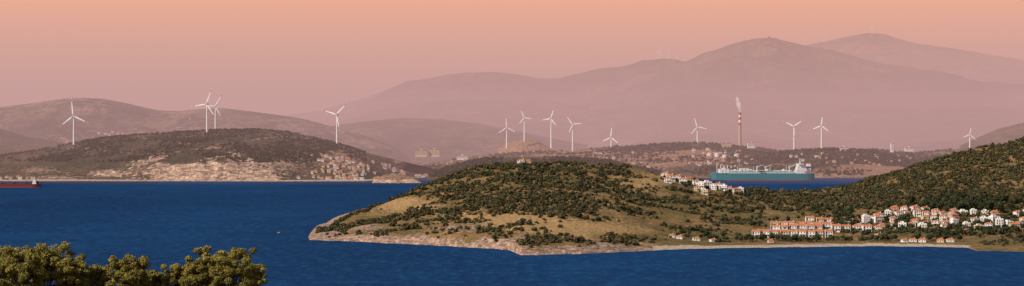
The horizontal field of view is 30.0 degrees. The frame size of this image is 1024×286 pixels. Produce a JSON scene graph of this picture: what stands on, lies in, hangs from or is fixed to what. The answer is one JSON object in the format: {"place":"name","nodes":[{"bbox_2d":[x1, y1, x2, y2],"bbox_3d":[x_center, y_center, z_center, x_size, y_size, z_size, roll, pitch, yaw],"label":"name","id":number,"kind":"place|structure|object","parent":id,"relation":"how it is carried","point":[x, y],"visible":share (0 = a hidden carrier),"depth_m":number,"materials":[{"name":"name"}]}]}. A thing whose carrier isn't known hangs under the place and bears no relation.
{"place":"outdoors","nodes":[
{"label":"outdoors","id":0,"kind":"place"},
{"bbox_2d":[0,129,65,154],"bbox_3d":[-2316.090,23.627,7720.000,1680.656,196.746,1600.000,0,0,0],"label":"hill","id":1,"kind":"structure","parent":0,"point":[10,142],"depth_m":7641.29,"materials":[{"name":"soil"}]},
{"bbox_2d":[0,98,391,158],"bbox_3d":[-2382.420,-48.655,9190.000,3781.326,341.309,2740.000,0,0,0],"label":"distant hill","id":2,"kind":"structure","parent":0,"point":[45,120],"depth_m":8945.27,"materials":[{"name":"soil"}]},
{"bbox_2d":[92,131,127,137],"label":"hillside town","id":3,"kind":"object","parent":2,"relation":"on","point":[109,134],"visible":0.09,"depth_m":8571.95,"materials":[{"name":"white paint"}]},
{"bbox_2d":[0,129,435,180],"bbox_3d":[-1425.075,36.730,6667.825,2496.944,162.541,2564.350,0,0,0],"label":"hill","id":4,"kind":"structure","parent":0,"point":[185,165],"depth_m":5760.44,"materials":[{"name":"soil"}]},
{"bbox_2d":[0,175,33,179],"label":"coastal town","id":5,"kind":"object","parent":4,"relation":"on","point":[18,176],"visible":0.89,"depth_m":5590.75,"materials":[{"name":"white paint"}]},
{"bbox_2d":[61,98,86,144],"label":"wind turbine","id":6,"kind":"object","parent":4,"relation":"on","point":[73,116],"visible":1,"depth_m":5997.46,"materials":[{"name":"white metal"}]},
{"bbox_2d":[0,127,366,162],"bbox_3d":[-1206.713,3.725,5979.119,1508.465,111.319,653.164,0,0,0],"label":"trees","id":7,"kind":"object","parent":4,"relation":"on","point":[193,139],"visible":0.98,"depth_m":5999.53,"materials":[{"name":"green plant"}]},
{"bbox_2d":[191,89,215,131],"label":"wind turbine","id":8,"kind":"object","parent":4,"relation":"on","point":[207,106],"visible":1,"depth_m":6147.81,"materials":[{"name":"white metal"}]},
{"bbox_2d":[203,94,222,128],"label":"wind turbine","id":9,"kind":"object","parent":4,"relation":"on","point":[215,109],"visible":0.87,"depth_m":6275.31,"materials":[{"name":"white metal"}]},
{"bbox_2d":[323,104,345,143],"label":"wind turbine","id":10,"kind":"object","parent":4,"relation":"on","point":[337,123],"visible":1,"depth_m":6197.75,"materials":[{"name":"white metal"}]},
{"bbox_2d":[297,153,378,179],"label":"coastal town","id":11,"kind":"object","parent":4,"relation":"on","point":[349,161],"visible":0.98,"depth_m":5721.14,"materials":[{"name":"white paint"}]},
{"bbox_2d":[366,160,427,176],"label":"coastal town","id":12,"kind":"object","parent":4,"relation":"on","point":[395,170],"visible":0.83,"depth_m":6056.91,"materials":[{"name":"white paint"}]},
{"bbox_2d":[372,174,420,182],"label":"red islet hill","id":13,"kind":"structure","parent":0,"point":[393,178],"depth_m":5285.11,"materials":[{"name":"soil"}]},
{"bbox_2d":[332,118,587,164],"bbox_3d":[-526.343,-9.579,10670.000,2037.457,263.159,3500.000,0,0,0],"label":"dark middle hill","id":14,"kind":"structure","parent":0,"point":[449,139],"depth_m":9970.21,"materials":[{"name":"soil"}]},
{"bbox_2d":[0,178,1023,285],"bbox_3d":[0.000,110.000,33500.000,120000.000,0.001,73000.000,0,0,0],"label":"sea","id":15,"kind":"structure","parent":0,"point":[158,224],"depth_m":1937.29,"materials":[{"name":"liquid"}]},
{"bbox_2d":[0,176,40,186],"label":"cargo ship","id":16,"kind":"object","parent":15,"relation":"on","point":[35,184],"visible":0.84,"depth_m":4726.00,"materials":[{"name":"red metal"}]},
{"bbox_2d":[711,159,814,180],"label":"gas carrier ship","id":17,"kind":"object","parent":15,"relation":"on","point":[801,172],"visible":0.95,"depth_m":5601.50,"materials":[{"name":"teal metal"}]},
{"bbox_2d":[0,0,1023,114],"label":"sky","id":18,"kind":"structure","parent":0,"point":[277,57],"materials":[{"name":"pink"}]},
{"bbox_2d":[427,157,600,179],"bbox_3d":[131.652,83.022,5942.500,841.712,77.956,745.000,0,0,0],"label":"dark wooded hill","id":19,"kind":"structure","parent":0,"point":[503,159],"depth_m":5969.96,"materials":[{"name":"soil"}]},
{"bbox_2d":[428,155,661,176],"bbox_3d":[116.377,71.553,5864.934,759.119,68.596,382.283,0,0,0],"label":"dark hill woods","id":20,"kind":"object","parent":19,"relation":"on","point":[442,171],"visible":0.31,"depth_m":5940.61,"materials":[{"name":"green plant"}]},
{"bbox_2d":[283,36,1023,127],"bbox_3d":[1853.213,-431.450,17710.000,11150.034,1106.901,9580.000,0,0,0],"label":"mountain range","id":21,"kind":"structure","parent":0,"point":[781,75],"depth_m":16555.03,"materials":[{"name":"stone"}]},
{"bbox_2d":[308,141,1023,254],"bbox_3d":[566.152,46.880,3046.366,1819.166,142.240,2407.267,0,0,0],"label":"headland terrain","id":22,"kind":"structure","parent":0,"point":[637,225],"depth_m":2152.28,"materials":[{"name":"soil"}]},
{"bbox_2d":[664,176,670,182],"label":"tiled roof villa","id":23,"kind":"object","parent":22,"relation":"on","point":[667,179],"visible":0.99,"depth_m":2614.91,"materials":[{"name":"white paint"}]},
{"bbox_2d":[315,136,1023,248],"bbox_3d":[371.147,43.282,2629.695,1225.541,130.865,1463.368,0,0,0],"label":"headland scrub","id":24,"kind":"object","parent":22,"relation":"on","point":[876,195],"visible":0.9,"depth_m":2456.30,"materials":[{"name":"green plant"}]},
{"bbox_2d":[666,173,675,180],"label":"tiled roof villa","id":25,"kind":"object","parent":22,"relation":"on","point":[672,176],"visible":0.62,"depth_m":2644.76,"materials":[{"name":"white paint"}]},
{"bbox_2d":[679,176,686,183],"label":"tiled roof villa","id":26,"kind":"object","parent":22,"relation":"on","point":[683,179],"visible":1,"depth_m":2635.52,"materials":[{"name":"white paint"}]},
{"bbox_2d":[694,185,700,191],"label":"tiled roof villa","id":27,"kind":"object","parent":22,"relation":"on","point":[697,187],"visible":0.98,"depth_m":2595.49,"materials":[{"name":"beige paint"}]},
{"bbox_2d":[696,181,704,188],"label":"flat roof house","id":28,"kind":"structure","parent":22,"relation":"on","point":[701,184],"depth_m":2624.89,"materials":[{"name":"white paint"}]},
{"bbox_2d":[701,188,707,194],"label":"flat roof house","id":29,"kind":"structure","parent":22,"relation":"on","point":[704,191],"depth_m":2580.49,"materials":[{"name":"beige paint"}]},
{"bbox_2d":[703,180,711,187],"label":"flat roof house","id":30,"kind":"structure","parent":22,"relation":"on","point":[707,182],"depth_m":2645.18,"materials":[{"name":"white paint"}]},
{"bbox_2d":[709,183,716,189],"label":"flat roof house","id":31,"kind":"structure","parent":22,"relation":"on","point":[712,186],"depth_m":2630.63,"materials":[{"name":"white paint"}]},
{"bbox_2d":[719,184,727,190],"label":"flat roof house","id":32,"kind":"structure","parent":22,"relation":"on","point":[724,187],"depth_m":2645.18,"materials":[{"name":"white paint"}]},
{"bbox_2d":[731,187,740,193],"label":"tiled roof villa","id":33,"kind":"object","parent":22,"relation":"on","point":[737,189],"visible":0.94,"depth_m":2645.69,"materials":[{"name":"beige paint"}]},
{"bbox_2d":[752,229,760,235],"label":"terrace house","id":34,"kind":"structure","parent":22,"relation":"on","point":[755,232],"depth_m":2136.55,"materials":[{"name":"white paint"}]},
{"bbox_2d":[760,229,770,237],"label":"terrace house","id":35,"kind":"structure","parent":22,"relation":"on","point":[765,231],"depth_m":2141.94,"materials":[{"name":"white paint"}]},
{"bbox_2d":[770,224,778,229],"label":"terrace house","id":36,"kind":"structure","parent":22,"relation":"on","point":[774,227],"depth_m":2196.04,"materials":[{"name":"white paint"}]},
{"bbox_2d":[780,229,788,236],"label":"terrace house","id":37,"kind":"structure","parent":22,"relation":"on","point":[784,232],"depth_m":2146.46,"materials":[{"name":"beige paint"}]},
{"bbox_2d":[788,229,796,235],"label":"terrace house","id":38,"kind":"structure","parent":22,"relation":"on","point":[791,232],"depth_m":2147.47,"materials":[{"name":"white paint"}]},
{"bbox_2d":[789,223,796,228],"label":"terrace house","id":39,"kind":"structure","parent":22,"relation":"on","point":[792,226],"depth_m":2196.60,"materials":[{"name":"white paint"}]},
{"bbox_2d":[797,223,805,228],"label":"terrace house","id":40,"kind":"structure","parent":22,"relation":"on","point":[801,225],"depth_m":2198.60,"materials":[{"name":"white paint"}]},
{"bbox_2d":[797,229,806,236],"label":"terrace house","id":41,"kind":"structure","parent":22,"relation":"on","point":[802,232],"depth_m":2147.10,"materials":[{"name":"white paint"}]},
{"bbox_2d":[805,216,814,220],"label":"terrace house","id":42,"kind":"structure","parent":22,"relation":"on","point":[809,218],"depth_m":2308.85,"materials":[{"name":"white paint"}]},
{"bbox_2d":[806,223,814,229],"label":"terrace house","id":43,"kind":"structure","parent":22,"relation":"on","point":[810,226],"depth_m":2198.59,"materials":[{"name":"white paint"}]},
{"bbox_2d":[806,229,815,236],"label":"terrace house","id":44,"kind":"structure","parent":22,"relation":"on","point":[809,233],"depth_m":2146.99,"materials":[{"name":"white paint"}]},
{"bbox_2d":[814,224,821,229],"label":"terrace house","id":45,"kind":"structure","parent":22,"relation":"on","point":[817,226],"depth_m":2202.80,"materials":[{"name":"white paint"}]},
{"bbox_2d":[815,228,823,237],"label":"terrace house","id":46,"kind":"structure","parent":22,"relation":"on","point":[819,232],"depth_m":2152.01,"materials":[{"name":"beige paint"}]},
{"bbox_2d":[815,216,823,221],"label":"terrace house","id":47,"kind":"structure","parent":22,"relation":"on","point":[820,219],"depth_m":2306.41,"materials":[{"name":"orange tile"}]},
{"bbox_2d":[822,221,830,228],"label":"terrace house","id":48,"kind":"structure","parent":22,"relation":"on","point":[828,224],"depth_m":2257.62,"materials":[{"name":"white paint"}]},
{"bbox_2d":[824,229,832,237],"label":"terrace house","id":49,"kind":"structure","parent":22,"relation":"on","point":[828,232],"depth_m":2151.50,"materials":[{"name":"white paint"}]},
{"bbox_2d":[831,223,840,231],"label":"terrace house","id":50,"kind":"structure","parent":22,"relation":"on","point":[836,227],"depth_m":2204.17,"materials":[{"name":"white paint"}]},
{"bbox_2d":[660,175,1023,241],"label":"village trees","id":51,"kind":"object","parent":22,"relation":"on","point":[961,199],"visible":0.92,"depth_m":2312.87,"materials":[{"name":"green plant"}]},
{"bbox_2d":[841,224,850,231],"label":"terrace house","id":52,"kind":"structure","parent":22,"relation":"on","point":[848,226],"depth_m":2208.26,"materials":[{"name":"white paint"}]},
{"bbox_2d":[861,214,869,222],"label":"flat roof house","id":53,"kind":"structure","parent":22,"relation":"on","point":[865,218],"depth_m":2306.27,"materials":[{"name":"white paint"}]},
{"bbox_2d":[862,223,871,231],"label":"terrace house","id":54,"kind":"structure","parent":22,"relation":"on","point":[867,226],"depth_m":2203.65,"materials":[{"name":"white paint"}]},
{"bbox_2d":[871,214,881,222],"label":"terrace house","id":55,"kind":"structure","parent":22,"relation":"on","point":[876,218],"depth_m":2308.05,"materials":[{"name":"white paint"}]},
{"bbox_2d":[891,205,898,211],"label":"tiled roof villa","id":56,"kind":"object","parent":22,"relation":"on","point":[895,207],"visible":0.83,"depth_m":2438.28,"materials":[{"name":"tile"}]},
{"bbox_2d":[894,210,902,216],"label":"tiled roof villa","id":57,"kind":"object","parent":22,"relation":"on","point":[898,212],"visible":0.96,"depth_m":2389.27,"materials":[{"name":"white paint"}]},
{"bbox_2d":[898,221,906,226],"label":"flat roof house","id":58,"kind":"structure","parent":22,"relation":"on","point":[902,223],"depth_m":2254.90,"materials":[{"name":"white paint"}]},
{"bbox_2d":[900,206,907,210],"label":"tiled roof villa","id":59,"kind":"object","parent":22,"relation":"on","point":[903,208],"visible":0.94,"depth_m":2432.13,"materials":[{"name":"white paint"}]},
{"bbox_2d":[913,209,920,216],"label":"terrace house","id":60,"kind":"structure","parent":22,"relation":"on","point":[916,213],"depth_m":2392.78,"materials":[{"name":"white paint"}]},
{"bbox_2d":[918,222,926,228],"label":"flat roof house","id":61,"kind":"structure","parent":22,"relation":"on","point":[922,224],"depth_m":2247.62,"materials":[{"name":"white paint"}]},
{"bbox_2d":[921,215,928,220],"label":"terrace house","id":62,"kind":"structure","parent":22,"relation":"on","point":[925,217],"depth_m":2354.79,"materials":[{"name":"orange tile"}]},
{"bbox_2d":[939,214,946,220],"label":"tiled roof villa","id":63,"kind":"object","parent":22,"relation":"on","point":[942,217],"visible":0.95,"depth_m":2342.08,"materials":[{"name":"white paint"}]},
{"bbox_2d":[948,212,958,219],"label":"tiled roof villa","id":64,"kind":"object","parent":22,"relation":"on","point":[953,215],"visible":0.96,"depth_m":2337.50,"materials":[{"name":"tile"}]},
{"bbox_2d":[950,218,958,224],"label":"flat roof house","id":65,"kind":"structure","parent":22,"relation":"on","point":[954,220],"depth_m":2309.94,"materials":[{"name":"white paint"}]},
{"bbox_2d":[970,208,976,214],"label":"flat roof house","id":66,"kind":"structure","parent":22,"relation":"on","point":[973,211],"depth_m":2409.93,"materials":[{"name":"white paint"}]},
{"bbox_2d":[990,209,998,215],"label":"tiled roof villa","id":67,"kind":"object","parent":22,"relation":"on","point":[994,212],"visible":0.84,"depth_m":2376.20,"materials":[{"name":"tile"}]},
{"bbox_2d":[995,217,1002,226],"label":"flat roof house","id":68,"kind":"structure","parent":22,"relation":"on","point":[998,220],"depth_m":2263.52,"materials":[{"name":"white paint"}]},
{"bbox_2d":[327,90,1023,148],"bbox_3d":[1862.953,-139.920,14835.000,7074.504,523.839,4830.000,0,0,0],"label":"mountain range","id":69,"kind":"structure","parent":0,"point":[668,114],"depth_m":14096.10,"materials":[{"name":"stone"}]},
{"bbox_2d":[417,146,968,177],"bbox_3d":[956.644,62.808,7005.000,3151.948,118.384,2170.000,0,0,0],"label":"coastal land","id":70,"kind":"structure","parent":0,"point":[674,166],"depth_m":6420.59,"materials":[{"name":"soil"}]},
{"bbox_2d":[415,149,426,156],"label":"apartment block","id":71,"kind":"structure","parent":70,"relation":"on","point":[420,153],"depth_m":6940.90,"materials":[{"name":"beige paint"}]},
{"bbox_2d":[429,148,439,156],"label":"apartment block","id":72,"kind":"structure","parent":70,"relation":"on","point":[433,152],"depth_m":6951.00,"materials":[{"name":"beige paint"}]},
{"bbox_2d":[457,155,467,159],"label":"warehouse","id":73,"kind":"structure","parent":70,"relation":"on","point":[461,157],"depth_m":6891.00,"materials":[{"name":"white paint"}]},
{"bbox_2d":[498,139,551,153],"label":"sandy mound","id":74,"kind":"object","parent":70,"relation":"on","point":[520,145],"visible":0.33,"depth_m":7311.01,"materials":[{"name":"soil"}]},
{"bbox_2d":[497,119,516,147],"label":"wind turbine","id":75,"kind":"object","parent":74,"relation":"on","point":[506,133],"visible":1,"depth_m":7097.21,"materials":[{"name":"white metal"}]},
{"bbox_2d":[519,110,530,141],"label":"wind turbine","id":76,"kind":"object","parent":74,"relation":"on","point":[524,118],"visible":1,"depth_m":7297.13,"materials":[{"name":"white metal"}]},
{"bbox_2d":[541,109,556,147],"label":"wind turbine","id":77,"kind":"object","parent":70,"relation":"on","point":[551,129],"visible":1,"depth_m":6997.82,"materials":[{"name":"white metal"}]},
{"bbox_2d":[567,117,582,150],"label":"wind turbine","id":78,"kind":"object","parent":70,"relation":"on","point":[572,132],"visible":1,"depth_m":6997.12,"materials":[{"name":"white metal"}]},
{"bbox_2d":[566,151,649,166],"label":"village cluster","id":79,"kind":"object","parent":70,"relation":"on","point":[613,157],"visible":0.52,"depth_m":6564.08,"materials":[{"name":"white paint"}]},
{"bbox_2d":[600,127,618,146],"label":"wind turbine","id":80,"kind":"object","parent":70,"relation":"on","point":[611,138],"visible":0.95,"depth_m":6997.13,"materials":[{"name":"white metal"}]},
{"bbox_2d":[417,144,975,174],"bbox_3d":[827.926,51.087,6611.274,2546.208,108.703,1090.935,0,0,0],"label":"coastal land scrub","id":81,"kind":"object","parent":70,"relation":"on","point":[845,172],"visible":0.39,"depth_m":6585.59,"materials":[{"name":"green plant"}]},
{"bbox_2d":[689,115,709,142],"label":"wind turbine","id":82,"kind":"object","parent":70,"relation":"on","point":[697,127],"visible":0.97,"depth_m":6946.64,"materials":[{"name":"white metal"}]},
{"bbox_2d":[672,148,747,166],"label":"village cluster","id":83,"kind":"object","parent":70,"relation":"on","point":[704,152],"visible":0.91,"depth_m":6510.29,"materials":[{"name":"white paint"}]},
{"bbox_2d":[784,120,802,149],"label":"wind turbine","id":84,"kind":"object","parent":70,"relation":"on","point":[793,133],"visible":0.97,"depth_m":6697.38,"materials":[{"name":"white metal"}]},
{"bbox_2d":[811,115,828,147],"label":"wind turbine","id":85,"kind":"object","parent":70,"relation":"on","point":[821,130],"visible":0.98,"depth_m":6697.26,"materials":[{"name":"white metal"}]},
{"bbox_2d":[751,152,911,164],"bbox_3d":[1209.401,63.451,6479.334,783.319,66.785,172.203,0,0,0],"label":"village cluster","id":86,"kind":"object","parent":70,"relation":"on","point":[803,159],"visible":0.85,"depth_m":6510.89,"materials":[{"name":"white paint"}]},
{"bbox_2d":[890,142,893,151],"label":"grain silo tower","id":87,"kind":"structure","parent":70,"relation":"on","point":[892,147],"depth_m":6741.00,"materials":[{"name":"white paint"}]},
{"bbox_2d":[904,146,913,151],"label":"warehouse","id":88,"kind":"structure","parent":70,"relation":"on","point":[908,149],"depth_m":6991.00,"materials":[{"name":"white paint"}]},
{"bbox_2d":[962,126,975,147],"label":"wind turbine","id":89,"kind":"object","parent":70,"relation":"on","point":[969,135],"visible":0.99,"depth_m":7097.69,"materials":[{"name":"white metal"}]},
{"bbox_2d":[623,143,767,153],"bbox_3d":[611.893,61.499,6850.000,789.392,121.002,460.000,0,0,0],"label":"wooded ridge","id":90,"kind":"structure","parent":0,"point":[708,146],"depth_m":6875.56,"materials":[{"name":"plant"}]},
{"bbox_2d":[594,141,777,153],"bbox_3d":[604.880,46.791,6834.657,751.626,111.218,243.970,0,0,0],"label":"ridge woods","id":91,"kind":"object","parent":90,"relation":"on","point":[674,147],"visible":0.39,"depth_m":6869.19,"materials":[{"name":"green plant"}]},
{"bbox_2d":[721,142,730,147],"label":"power station hall","id":92,"kind":"structure","parent":90,"relation":"on","point":[727,145],"depth_m":6871.00,"materials":[{"name":"beige paint"}]},
{"bbox_2d":[738,112,741,145],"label":"power station chimney","id":93,"kind":"object","parent":90,"relation":"on","point":[739,135],"visible":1,"depth_m":6895.45,"materials":[{"name":"beige paint"}]},
{"bbox_2d":[747,141,754,147],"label":"power station hall","id":94,"kind":"structure","parent":90,"relation":"on","point":[750,144],"depth_m":6841.00,"materials":[{"name":"white paint"}]},
{"bbox_2d":[621,134,970,152],"bbox_3d":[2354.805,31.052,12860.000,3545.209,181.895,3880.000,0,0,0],"label":"hill","id":95,"kind":"structure","parent":0,"point":[786,144],"depth_m":12548.47,"materials":[{"name":"soil"}]},
{"bbox_2d":[754,149,941,165],"bbox_3d":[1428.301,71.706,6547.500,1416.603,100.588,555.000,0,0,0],"label":"wooded ridge","id":96,"kind":"structure","parent":0,"point":[811,156],"depth_m":6542.12,"materials":[{"name":"plant"}]},
{"bbox_2d":[742,147,942,166],"bbox_3d":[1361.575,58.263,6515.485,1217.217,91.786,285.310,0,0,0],"label":"ridge woods","id":97,"kind":"object","parent":96,"relation":"on","point":[774,159],"visible":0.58,"depth_m":6523.73,"materials":[{"name":"green plant"}]},
{"bbox_2d":[805,33,1023,83],"bbox_3d":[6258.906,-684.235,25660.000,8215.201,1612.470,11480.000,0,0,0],"label":"mountain","id":98,"kind":"structure","parent":0,"point":[891,50],"depth_m":24988.67,"materials":[{"name":"stone"}]},
{"bbox_2d":[960,123,1023,148],"bbox_3d":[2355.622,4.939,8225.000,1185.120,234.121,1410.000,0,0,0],"label":"wooded hill","id":99,"kind":"structure","parent":0,"point":[1003,135],"depth_m":8155.17,"materials":[{"name":"soil"}]},
{"bbox_3d":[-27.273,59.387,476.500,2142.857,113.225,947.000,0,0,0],"label":"near hillside","id":100,"kind":"structure","parent":0,"visible":0},
{"bbox_2d":[0,246,17,283],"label":"pine tree","id":101,"kind":"object","parent":100,"relation":"on","point":[2,259],"visible":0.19,"depth_m":151.63,"materials":[{"name":"green plant"}]},
{"bbox_2d":[0,245,48,285],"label":"pine tree","id":102,"kind":"object","parent":100,"relation":"on","point":[21,271],"visible":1,"depth_m":145.49,"materials":[{"name":"green plant"}]},
{"bbox_2d":[13,241,75,285],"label":"pine tree","id":103,"kind":"object","parent":100,"relation":"on","point":[47,265],"visible":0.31,"depth_m":149.53,"materials":[{"name":"green plant"}]},
{"bbox_2d":[49,253,90,285],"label":"pine tree","id":104,"kind":"object","parent":100,"relation":"on","point":[70,270],"visible":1,"depth_m":147.44,"materials":[{"name":"green plant"}]},
{"bbox_2d":[85,264,115,285],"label":"pine tree","id":105,"kind":"object","parent":100,"relation":"on","point":[98,275],"visible":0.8,"depth_m":149.49,"materials":[{"name":"green plant"}]},
{"bbox_2d":[104,254,151,285],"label":"pine tree","id":106,"kind":"object","parent":100,"relation":"on","point":[133,273],"visible":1,"depth_m":146.40,"materials":[{"name":"green plant"}]},
{"bbox_2d":[145,269,163,285],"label":"pine tree","id":107,"kind":"object","parent":100,"relation":"on","point":[155,276],"visible":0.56,"depth_m":150.56,"materials":[{"name":"green plant"}]},
{"bbox_2d":[160,263,191,285],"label":"pine tree","id":108,"kind":"object","parent":100,"relation":"on","point":[173,276],"visible":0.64,"depth_m":148.40,"materials":[{"name":"green plant"}]},
{"bbox_2d":[179,255,216,285],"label":"pine tree","id":109,"kind":"object","parent":100,"relation":"on","point":[197,273],"visible":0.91,"depth_m":146.50,"materials":[{"name":"green plant"}]},
{"bbox_2d":[193,245,231,285],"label":"pine tree","id":110,"kind":"object","parent":100,"relation":"on","point":[199,251],"visible":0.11,"depth_m":149.72,"materials":[{"name":"green plant"}]},
{"bbox_2d":[209,247,257,285],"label":"pine tree","id":111,"kind":"object","parent":100,"relation":"on","point":[229,268],"visible":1,"depth_m":145.31,"materials":[{"name":"green plant"}]},
{"bbox_2d":[243,264,267,285],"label":"pine tree","id":112,"kind":"object","parent":100,"relation":"on","point":[258,275],"visible":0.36,"depth_m":149.68,"materials":[{"name":"green plant"}]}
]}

